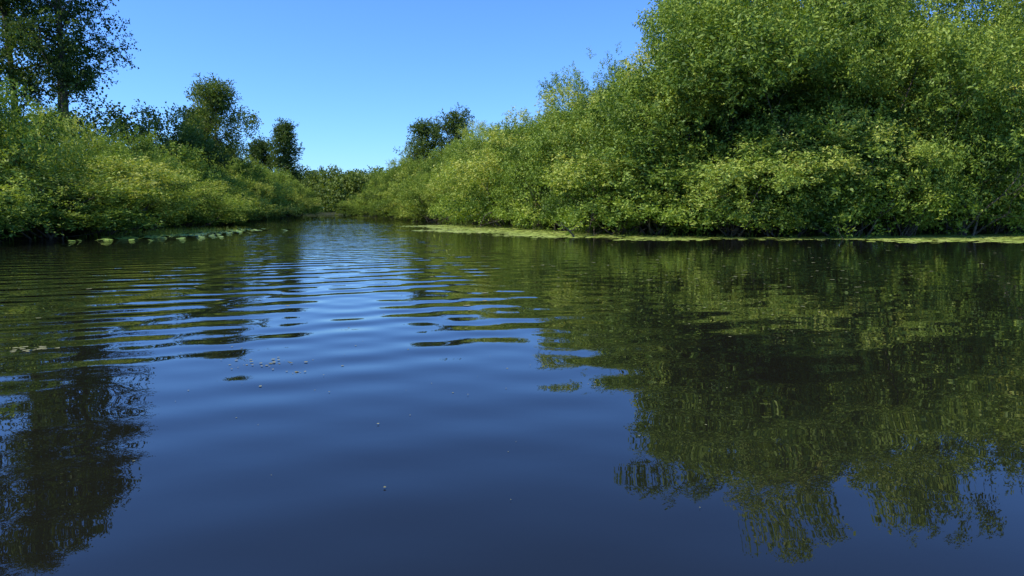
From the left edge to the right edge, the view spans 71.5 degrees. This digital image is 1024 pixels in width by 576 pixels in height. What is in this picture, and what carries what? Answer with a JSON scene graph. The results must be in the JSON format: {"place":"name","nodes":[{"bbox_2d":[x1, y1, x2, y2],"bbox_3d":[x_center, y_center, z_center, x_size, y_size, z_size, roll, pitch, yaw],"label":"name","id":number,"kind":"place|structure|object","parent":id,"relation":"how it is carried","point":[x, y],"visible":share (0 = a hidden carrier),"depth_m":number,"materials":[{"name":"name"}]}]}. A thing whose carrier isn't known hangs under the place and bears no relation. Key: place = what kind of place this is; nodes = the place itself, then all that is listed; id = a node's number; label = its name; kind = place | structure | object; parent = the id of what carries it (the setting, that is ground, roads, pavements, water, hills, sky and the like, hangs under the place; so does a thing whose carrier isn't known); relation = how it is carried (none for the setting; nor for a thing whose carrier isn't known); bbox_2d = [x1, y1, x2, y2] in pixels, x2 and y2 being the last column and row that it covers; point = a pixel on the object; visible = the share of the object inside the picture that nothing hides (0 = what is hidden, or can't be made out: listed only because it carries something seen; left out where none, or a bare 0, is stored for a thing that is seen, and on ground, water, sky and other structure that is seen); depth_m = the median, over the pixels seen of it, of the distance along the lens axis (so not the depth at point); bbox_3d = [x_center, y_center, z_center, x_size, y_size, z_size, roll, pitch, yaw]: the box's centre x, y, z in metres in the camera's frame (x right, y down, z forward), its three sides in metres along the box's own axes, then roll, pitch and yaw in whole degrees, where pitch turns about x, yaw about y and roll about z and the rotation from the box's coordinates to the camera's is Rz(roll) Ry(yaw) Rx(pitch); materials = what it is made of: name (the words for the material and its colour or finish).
{"place":"outdoors","nodes":[
{"label":"outdoors","id":0,"kind":"place"},
{"bbox_2d":[0,0,1022,177],"label":"sky","id":1,"kind":"structure","parent":0,"point":[353,75],"materials":[{"name":"blue"}]},
{"bbox_2d":[0,215,1023,575],"bbox_3d":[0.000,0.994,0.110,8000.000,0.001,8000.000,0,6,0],"label":"river water","id":2,"kind":"structure","parent":0,"point":[826,433],"depth_m":3.65,"materials":[{"name":"blue liquid"}]},
{"bbox_2d":[60,228,290,245],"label":"lily pads","id":3,"kind":"object","parent":2,"relation":"on","point":[191,234],"visible":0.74,"depth_m":26.97,"materials":[{"name":"green plant"}]},
{"bbox_2d":[13,244,982,499],"bbox_3d":[3.055,-0.725,15.641,25.817,0.005,20.161,-4,7,-31],"label":"floating leaf debris","id":4,"kind":"object","parent":2,"relation":"on","point":[40,347],"visible":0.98,"depth_m":5.19,"materials":[{"name":"plant"}]},
{"bbox_2d":[406,225,1023,242],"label":"duckweed mat","id":5,"kind":"object","parent":2,"relation":"on","point":[910,239],"visible":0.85,"depth_m":26.18,"materials":[{"name":"green plant"}]},
{"bbox_2d":[0,211,1023,240],"bbox_3d":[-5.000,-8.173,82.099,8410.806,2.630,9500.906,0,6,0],"label":"ground","id":6,"kind":"structure","parent":0,"point":[715,232],"depth_m":28.22,"materials":[{"name":"soil"}]},
{"bbox_2d":[0,193,31,237],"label":"bank shrub","id":7,"kind":"object","parent":6,"relation":"on","point":[9,220],"visible":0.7,"depth_m":20.55,"materials":[{"name":"green plant"}]},
{"bbox_2d":[0,81,90,155],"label":"alder shrub","id":8,"kind":"object","parent":6,"relation":"on","point":[49,111],"visible":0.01,"depth_m":45.63,"materials":[{"name":"green plant"}]},
{"bbox_2d":[0,143,92,239],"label":"bank shrub","id":9,"kind":"object","parent":6,"relation":"on","point":[18,191],"visible":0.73,"depth_m":21.48,"materials":[{"name":"green plant"}]},
{"bbox_2d":[0,69,93,233],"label":"bank shrub","id":10,"kind":"object","parent":6,"relation":"on","point":[23,159],"visible":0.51,"depth_m":25.45,"materials":[{"name":"green plant"}]},
{"bbox_2d":[0,0,93,119],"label":"cottonwood tree","id":11,"kind":"object","parent":6,"relation":"on","point":[10,67],"visible":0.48,"depth_m":46.91,"materials":[{"name":"green plant"}]},
{"bbox_2d":[0,94,101,230],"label":"bank shrub","id":12,"kind":"object","parent":6,"relation":"on","point":[80,147],"visible":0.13,"depth_m":27.39,"materials":[{"name":"green plant"}]},
{"bbox_2d":[22,100,117,175],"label":"bank shrub","id":13,"kind":"object","parent":6,"relation":"on","point":[89,134],"visible":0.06,"depth_m":33.82,"materials":[{"name":"green plant"}]},
{"bbox_2d":[0,0,140,117],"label":"cottonwood tree","id":14,"kind":"object","parent":6,"relation":"on","point":[64,70],"visible":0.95,"depth_m":47.31,"materials":[{"name":"green plant"}]},
{"bbox_2d":[0,160,170,238],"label":"bank shrub","id":15,"kind":"object","parent":6,"relation":"on","point":[88,214],"visible":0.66,"depth_m":24.49,"materials":[{"name":"green plant"}]},
{"bbox_2d":[42,147,132,228],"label":"bank shrub","id":16,"kind":"object","parent":6,"relation":"on","point":[72,164],"visible":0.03,"depth_m":29.74,"materials":[{"name":"green plant"}]},
{"bbox_2d":[14,151,199,235],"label":"bank shrub","id":17,"kind":"object","parent":6,"relation":"on","point":[121,170],"visible":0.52,"depth_m":26.92,"materials":[{"name":"green plant"}]},
{"bbox_2d":[60,134,161,226],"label":"bank shrub","id":18,"kind":"object","parent":6,"relation":"on","point":[118,147],"visible":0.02,"depth_m":33.56,"materials":[{"name":"green plant"}]},
{"bbox_2d":[56,87,183,160],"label":"alder shrub","id":19,"kind":"object","parent":6,"relation":"on","point":[114,114],"visible":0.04,"depth_m":46.65,"materials":[{"name":"green plant"}]},
{"bbox_2d":[80,115,193,178],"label":"bank shrub","id":20,"kind":"object","parent":6,"relation":"on","point":[144,145],"visible":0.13,"depth_m":38.11,"materials":[{"name":"green plant"}]},
{"bbox_2d":[75,149,206,231],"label":"bank shrub","id":21,"kind":"object","parent":6,"relation":"on","point":[183,189],"visible":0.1,"depth_m":30.32,"materials":[{"name":"green plant"}]},
{"bbox_2d":[118,164,215,230],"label":"bank shrub","id":22,"kind":"object","parent":6,"relation":"on","point":[200,216],"visible":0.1,"depth_m":34.15,"materials":[{"name":"green plant"}]},
{"bbox_2d":[132,101,235,191],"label":"alder shrub","id":23,"kind":"object","parent":6,"relation":"on","point":[183,136],"visible":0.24,"depth_m":50.37,"materials":[{"name":"green plant"}]},
{"bbox_2d":[147,136,227,209],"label":"bank shrub","id":24,"kind":"object","parent":6,"relation":"on","point":[191,168],"visible":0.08,"depth_m":46.49,"materials":[{"name":"green plant"}]},
{"bbox_2d":[168,104,225,149],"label":"poplar tree","id":25,"kind":"object","parent":6,"relation":"on","point":[189,111],"visible":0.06,"depth_m":72.81,"materials":[{"name":"green plant"}]},
{"bbox_2d":[155,181,257,229],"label":"bank shrub","id":26,"kind":"object","parent":6,"relation":"on","point":[209,202],"visible":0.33,"depth_m":36.15,"materials":[{"name":"green plant"}]},
{"bbox_2d":[178,171,250,227],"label":"bank shrub","id":27,"kind":"object","parent":6,"relation":"on","point":[214,187],"visible":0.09,"depth_m":38.73,"materials":[{"name":"green plant"}]},
{"bbox_2d":[174,72,263,173],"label":"poplar tree","id":28,"kind":"object","parent":6,"relation":"on","point":[215,95],"visible":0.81,"depth_m":67.82,"materials":[{"name":"green plant"}]},
{"bbox_2d":[203,152,243,183],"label":"bank shrub","id":29,"kind":"object","parent":6,"relation":"on","point":[229,167],"visible":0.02,"depth_m":62.48,"materials":[{"name":"green plant"}]},
{"bbox_2d":[188,178,264,224],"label":"bank shrub","id":30,"kind":"object","parent":6,"relation":"on","point":[225,187],"visible":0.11,"depth_m":44.73,"materials":[{"name":"green plant"}]},
{"bbox_2d":[197,167,256,222],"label":"bank shrub","id":31,"kind":"object","parent":6,"relation":"on","point":[233,181],"visible":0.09,"depth_m":51.55,"materials":[{"name":"green plant"}]},
{"bbox_2d":[197,184,264,220],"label":"bank shrub","id":32,"kind":"object","parent":6,"relation":"on","point":[243,195],"visible":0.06,"depth_m":48.74,"materials":[{"name":"green plant"}]},
{"bbox_2d":[207,162,258,191],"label":"bank shrub","id":33,"kind":"object","parent":6,"relation":"on","point":[238,176],"visible":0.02,"depth_m":66.19,"materials":[{"name":"green plant"}]},
{"bbox_2d":[210,152,270,197],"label":"bank shrub","id":34,"kind":"object","parent":6,"relation":"on","point":[247,166],"visible":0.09,"depth_m":71.45,"materials":[{"name":"green plant"}]},
{"bbox_2d":[228,174,275,219],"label":"bank shrub","id":35,"kind":"object","parent":6,"relation":"on","point":[258,187],"visible":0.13,"depth_m":66.74,"materials":[{"name":"green plant"}]},
{"bbox_2d":[226,185,285,221],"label":"bank shrub","id":36,"kind":"object","parent":6,"relation":"on","point":[266,204],"visible":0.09,"depth_m":59.31,"materials":[{"name":"green plant"}]},
{"bbox_2d":[239,133,275,171],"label":"poplar tree","id":37,"kind":"object","parent":6,"relation":"on","point":[257,150],"visible":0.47,"depth_m":99.55,"materials":[{"name":"green plant"}]},
{"bbox_2d":[247,167,296,218],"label":"bank shrub","id":38,"kind":"object","parent":6,"relation":"on","point":[270,177],"visible":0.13,"depth_m":75.73,"materials":[{"name":"green plant"}]},
{"bbox_2d":[240,174,304,219],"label":"bank shrub","id":39,"kind":"object","parent":6,"relation":"on","point":[277,202],"visible":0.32,"depth_m":70.92,"materials":[{"name":"green plant"}]},
{"bbox_2d":[263,117,312,181],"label":"poplar tree","id":40,"kind":"object","parent":6,"relation":"on","point":[283,134],"visible":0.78,"depth_m":97.77,"materials":[{"name":"green plant"}]},
{"bbox_2d":[273,183,305,217],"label":"bank shrub","id":41,"kind":"object","parent":6,"relation":"on","point":[297,204],"visible":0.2,"depth_m":81.73,"materials":[{"name":"green plant"}]},
{"bbox_2d":[273,175,310,216],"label":"bank shrub","id":42,"kind":"object","parent":6,"relation":"on","point":[295,182],"visible":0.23,"depth_m":86.09,"materials":[{"name":"green plant"}]},
{"bbox_2d":[286,186,322,216],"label":"bank shrub","id":43,"kind":"object","parent":6,"relation":"on","point":[310,209],"visible":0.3,"depth_m":91.26,"materials":[{"name":"green plant"}]},
{"bbox_2d":[294,164,395,215],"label":"distant trees","id":44,"kind":"object","parent":6,"relation":"on","point":[333,188],"visible":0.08,"depth_m":125.32,"materials":[{"name":"green plant"}]},
{"bbox_2d":[334,194,373,216],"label":"willow shrub","id":45,"kind":"object","parent":6,"relation":"on","point":[347,203],"visible":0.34,"depth_m":91.16,"materials":[{"name":"green plant"}]},
{"bbox_2d":[351,185,390,217],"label":"willow shrub","id":46,"kind":"object","parent":6,"relation":"on","point":[362,203],"visible":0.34,"depth_m":82.68,"materials":[{"name":"green plant"}]},
{"bbox_2d":[360,184,395,216],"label":"willow shrub","id":47,"kind":"object","parent":6,"relation":"on","point":[373,197],"visible":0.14,"depth_m":78.71,"materials":[{"name":"green plant"}]},
{"bbox_2d":[364,169,391,215],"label":"willow shrub","id":48,"kind":"object","parent":6,"relation":"on","point":[373,182],"visible":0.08,"depth_m":86.71,"materials":[{"name":"green plant"}]},
{"bbox_2d":[356,195,404,218],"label":"willow shrub","id":49,"kind":"object","parent":6,"relation":"on","point":[373,209],"visible":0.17,"depth_m":75.54,"materials":[{"name":"green plant"}]},
{"bbox_2d":[378,155,417,185],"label":"willow shrub","id":50,"kind":"object","parent":6,"relation":"on","point":[399,168],"visible":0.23,"depth_m":81.05,"materials":[{"name":"green plant"}]},
{"bbox_2d":[374,183,429,219],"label":"willow shrub","id":51,"kind":"object","parent":6,"relation":"on","point":[395,192],"visible":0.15,"depth_m":67.08,"materials":[{"name":"green plant"}]},
{"bbox_2d":[385,155,429,205],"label":"willow shrub","id":52,"kind":"object","parent":6,"relation":"on","point":[401,175],"visible":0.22,"depth_m":75.59,"materials":[{"name":"green plant"}]},
{"bbox_2d":[395,173,436,221],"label":"willow shrub","id":53,"kind":"object","parent":6,"relation":"on","point":[411,205],"visible":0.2,"depth_m":59.39,"materials":[{"name":"green plant"}]},
{"bbox_2d":[392,116,444,166],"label":"poplar tree","id":54,"kind":"object","parent":6,"relation":"on","point":[422,129],"visible":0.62,"depth_m":83.55,"materials":[{"name":"green plant"}]},
{"bbox_2d":[396,164,451,221],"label":"willow shrub","id":55,"kind":"object","parent":6,"relation":"on","point":[414,197],"visible":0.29,"depth_m":57.27,"materials":[{"name":"green plant"}]},
{"bbox_2d":[415,144,453,217],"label":"willow shrub","id":56,"kind":"object","parent":6,"relation":"on","point":[422,166],"visible":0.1,"depth_m":65.35,"materials":[{"name":"green plant"}]},
{"bbox_2d":[416,159,465,222],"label":"willow shrub","id":57,"kind":"object","parent":6,"relation":"on","point":[431,199],"visible":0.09,"depth_m":54.05,"materials":[{"name":"green plant"}]},
{"bbox_2d":[424,163,473,221],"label":"willow shrub","id":58,"kind":"object","parent":6,"relation":"on","point":[436,192],"visible":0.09,"depth_m":51.13,"materials":[{"name":"green plant"}]},
{"bbox_2d":[428,102,481,156],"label":"poplar tree","id":59,"kind":"object","parent":6,"relation":"on","point":[453,121],"visible":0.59,"depth_m":81.75,"materials":[{"name":"green plant"}]},
{"bbox_2d":[427,136,484,216],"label":"willow shrub","id":60,"kind":"object","parent":6,"relation":"on","point":[457,148],"visible":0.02,"depth_m":54.81,"materials":[{"name":"green plant"}]},
{"bbox_2d":[438,134,475,165],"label":"willow shrub","id":61,"kind":"object","parent":6,"relation":"on","point":[443,158],"visible":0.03,"depth_m":60.55,"materials":[{"name":"green plant"}]},
{"bbox_2d":[449,118,486,157],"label":"willow shrub","id":62,"kind":"object","parent":6,"relation":"on","point":[467,128],"visible":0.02,"depth_m":74.45,"materials":[{"name":"green plant"}]},
{"bbox_2d":[434,186,507,224],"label":"willow shrub","id":63,"kind":"object","parent":6,"relation":"on","point":[458,219],"visible":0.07,"depth_m":45.48,"materials":[{"name":"green plant"}]},
{"bbox_2d":[428,153,517,225],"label":"willow shrub","id":64,"kind":"object","parent":6,"relation":"on","point":[445,200],"visible":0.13,"depth_m":42.43,"materials":[{"name":"green plant"}]},
{"bbox_2d":[446,122,503,195],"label":"willow shrub","id":65,"kind":"object","parent":6,"relation":"on","point":[469,146],"visible":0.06,"depth_m":50.52,"materials":[{"name":"green plant"}]},
{"bbox_2d":[424,123,533,227],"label":"willow shrub","id":66,"kind":"object","parent":6,"relation":"on","point":[485,166],"visible":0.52,"depth_m":38.44,"materials":[{"name":"green plant"}]},
{"bbox_2d":[461,118,515,147],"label":"willow shrub","id":67,"kind":"object","parent":6,"relation":"on","point":[497,126],"depth_m":63.07,"materials":[{"name":"green plant"}]},
{"bbox_2d":[480,114,537,222],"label":"willow shrub","id":68,"kind":"object","parent":6,"relation":"on","point":[507,128],"visible":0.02,"depth_m":43.78,"materials":[{"name":"green plant"}]},
{"bbox_2d":[2,215,1022,239],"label":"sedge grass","id":69,"kind":"structure","parent":6,"relation":"on","point":[174,231],"depth_m":28.74,"materials":[{"name":"green plant"}]},
{"bbox_2d":[488,106,539,146],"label":"willow shrub","id":70,"kind":"object","parent":6,"relation":"on","point":[521,115],"visible":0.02,"depth_m":51.64,"materials":[{"name":"green plant"}]},
{"bbox_2d":[495,176,542,226],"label":"willow shrub","id":71,"kind":"object","parent":6,"relation":"on","point":[508,210],"visible":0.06,"depth_m":37.09,"materials":[{"name":"green plant"}]},
{"bbox_2d":[483,136,563,228],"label":"willow shrub","id":72,"kind":"object","parent":6,"relation":"on","point":[497,210],"visible":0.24,"depth_m":34.96,"materials":[{"name":"green plant"}]},
{"bbox_2d":[496,104,599,228],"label":"willow shrub","id":73,"kind":"object","parent":6,"relation":"on","point":[537,128],"depth_m":36.48,"materials":[{"name":"green plant"}]},
{"bbox_2d":[500,106,609,231],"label":"willow shrub","id":74,"kind":"object","parent":6,"relation":"on","point":[537,144],"visible":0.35,"depth_m":32.18,"materials":[{"name":"green plant"}]},
{"bbox_2d":[507,79,619,227],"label":"willow shrub","id":75,"kind":"object","parent":6,"relation":"on","point":[552,103],"visible":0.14,"depth_m":34.04,"materials":[{"name":"green plant"}]},
{"bbox_2d":[536,48,617,119],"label":"willow shrub","id":76,"kind":"object","parent":6,"relation":"on","point":[576,86],"visible":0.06,"depth_m":44.03,"materials":[{"name":"green plant"}]},
{"bbox_2d":[537,108,632,232],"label":"willow shrub","id":77,"kind":"object","parent":6,"relation":"on","point":[551,207],"visible":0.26,"depth_m":29.24,"materials":[{"name":"green plant"}]},
{"bbox_2d":[566,42,631,121],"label":"willow shrub","id":78,"kind":"object","parent":6,"relation":"on","point":[606,77],"visible":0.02,"depth_m":39.52,"materials":[{"name":"green plant"}]},
{"bbox_2d":[534,128,708,234],"bbox_3d":[4.718,-4.141,28.516,7.734,4.555,7.226,0,6,1],"label":"willow shrub","id":79,"kind":"object","parent":6,"relation":"on","point":[573,216],"visible":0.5,"depth_m":26.68,"materials":[{"name":"green plant"}]},
{"bbox_2d":[593,35,657,102],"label":"willow shrub","id":80,"kind":"object","parent":6,"relation":"on","point":[618,68],"visible":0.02,"depth_m":35.96,"materials":[{"name":"green plant"}]},
{"bbox_2d":[587,68,703,224],"bbox_3d":[6.298,-5.874,31.861,6.009,7.560,7.352,-5,8,-39],"label":"willow shrub","id":81,"kind":"object","parent":6,"relation":"on","point":[596,101],"visible":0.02,"depth_m":31.00,"materials":[{"name":"green plant"}]},
{"bbox_2d":[565,100,739,236],"bbox_3d":[5.559,-4.486,27.566,7.776,5.663,6.755,-4,7,-32],"label":"willow shrub","id":82,"kind":"object","parent":6,"relation":"on","point":[668,145],"visible":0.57,"depth_m":26.24,"materials":[{"name":"green plant"}]},
{"bbox_2d":[586,0,784,229],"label":"willow shrub","id":83,"kind":"object","parent":6,"relation":"on","point":[669,6],"visible":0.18,"depth_m":27.19,"materials":[{"name":"green plant"}]},
{"bbox_2d":[601,0,774,140],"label":"willow shrub","id":84,"kind":"object","parent":6,"relation":"on","point":[638,56],"visible":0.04,"depth_m":32.63,"materials":[{"name":"green plant"}]},
{"bbox_2d":[602,0,809,152],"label":"willow shrub","id":85,"kind":"object","parent":6,"relation":"on","point":[684,15],"visible":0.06,"depth_m":30.23,"materials":[{"name":"green plant"}]},
{"bbox_2d":[604,7,830,233],"bbox_3d":[7.864,-6.231,28.493,9.596,9.120,9.386,-3,7,-26],"label":"willow shrub","id":86,"kind":"object","parent":6,"relation":"on","point":[687,87],"visible":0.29,"depth_m":25.96,"materials":[{"name":"green plant"}]},
{"bbox_2d":[638,125,844,236],"bbox_3d":[8.220,-3.776,25.817,7.174,4.436,7.491,1,6,5],"label":"willow shrub","id":87,"kind":"object","parent":6,"relation":"on","point":[720,216],"visible":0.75,"depth_m":24.54,"materials":[{"name":"green plant"}]},
{"bbox_2d":[638,0,903,231],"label":"willow shrub","id":88,"kind":"object","parent":6,"relation":"on","point":[806,46],"visible":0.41,"depth_m":25.19,"materials":[{"name":"green plant"}]},
{"bbox_2d":[673,105,894,238],"bbox_3d":[9.952,-4.090,26.388,5.646,5.138,7.081,-5,8,-39],"label":"willow shrub","id":89,"kind":"object","parent":6,"relation":"on","point":[827,192],"visible":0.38,"depth_m":24.83,"materials":[{"name":"green plant"}]},
{"bbox_2d":[695,0,903,151],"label":"willow shrub","id":90,"kind":"object","parent":6,"relation":"on","point":[792,5],"depth_m":29.47,"materials":[{"name":"green plant"}]},
{"bbox_2d":[723,36,942,229],"bbox_3d":[12.127,-5.748,28.246,8.669,8.204,8.364,-2,7,-15],"label":"willow shrub","id":91,"kind":"object","parent":6,"relation":"on","point":[862,114],"visible":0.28,"depth_m":25.84,"materials":[{"name":"green plant"}]},
{"bbox_2d":[752,0,941,219],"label":"willow shrub","id":92,"kind":"object","parent":6,"relation":"on","point":[866,16],"visible":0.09,"depth_m":28.45,"materials":[{"name":"green plant"}]},
{"bbox_2d":[752,118,969,236],"bbox_3d":[12.007,-3.943,26.212,7.828,4.744,7.089,-2,7,-15],"label":"willow shrub","id":93,"kind":"object","parent":6,"relation":"on","point":[839,149],"visible":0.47,"depth_m":24.68,"materials":[{"name":"green plant"}]},
{"bbox_2d":[843,0,962,115],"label":"willow shrub","id":94,"kind":"object","parent":6,"relation":"on","point":[919,8],"visible":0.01,"depth_m":34.12,"materials":[{"name":"green plant"}]},
{"bbox_2d":[785,0,1023,232],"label":"willow shrub","id":95,"kind":"object","parent":6,"relation":"on","point":[939,40],"visible":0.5,"depth_m":25.94,"materials":[{"name":"green plant"}]},
{"bbox_2d":[848,95,973,235],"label":"willow shrub","id":96,"kind":"object","parent":6,"relation":"on","point":[945,181],"visible":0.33,"depth_m":25.74,"materials":[{"name":"green plant"}]},
{"bbox_2d":[845,0,1023,74],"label":"willow shrub","id":97,"kind":"object","parent":6,"relation":"on","point":[986,6],"visible":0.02,"depth_m":35.70,"materials":[{"name":"green plant"}]},
{"bbox_2d":[864,21,1023,235],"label":"willow shrub","id":98,"kind":"object","parent":6,"relation":"on","point":[1020,45],"visible":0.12,"depth_m":27.55,"materials":[{"name":"green plant"}]},
{"bbox_2d":[878,60,1023,235],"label":"willow shrub","id":99,"kind":"object","parent":6,"relation":"on","point":[1014,144],"visible":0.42,"depth_m":26.21,"materials":[{"name":"green plant"}]},
{"bbox_2d":[930,115,1023,233],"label":"willow shrub","id":100,"kind":"object","parent":6,"relation":"on","point":[996,230],"visible":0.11,"depth_m":27.98,"materials":[{"name":"green plant"}]},
{"bbox_2d":[940,0,1023,56],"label":"willow shrub","id":101,"kind":"object","parent":6,"relation":"on","point":[1021,6],"visible":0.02,"depth_m":35.41,"materials":[{"name":"green plant"}]},
{"bbox_2d":[950,5,1023,217],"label":"willow shrub","id":102,"kind":"object","parent":6,"relation":"on","point":[1021,28],"visible":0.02,"depth_m":31.84,"materials":[{"name":"green plant"}]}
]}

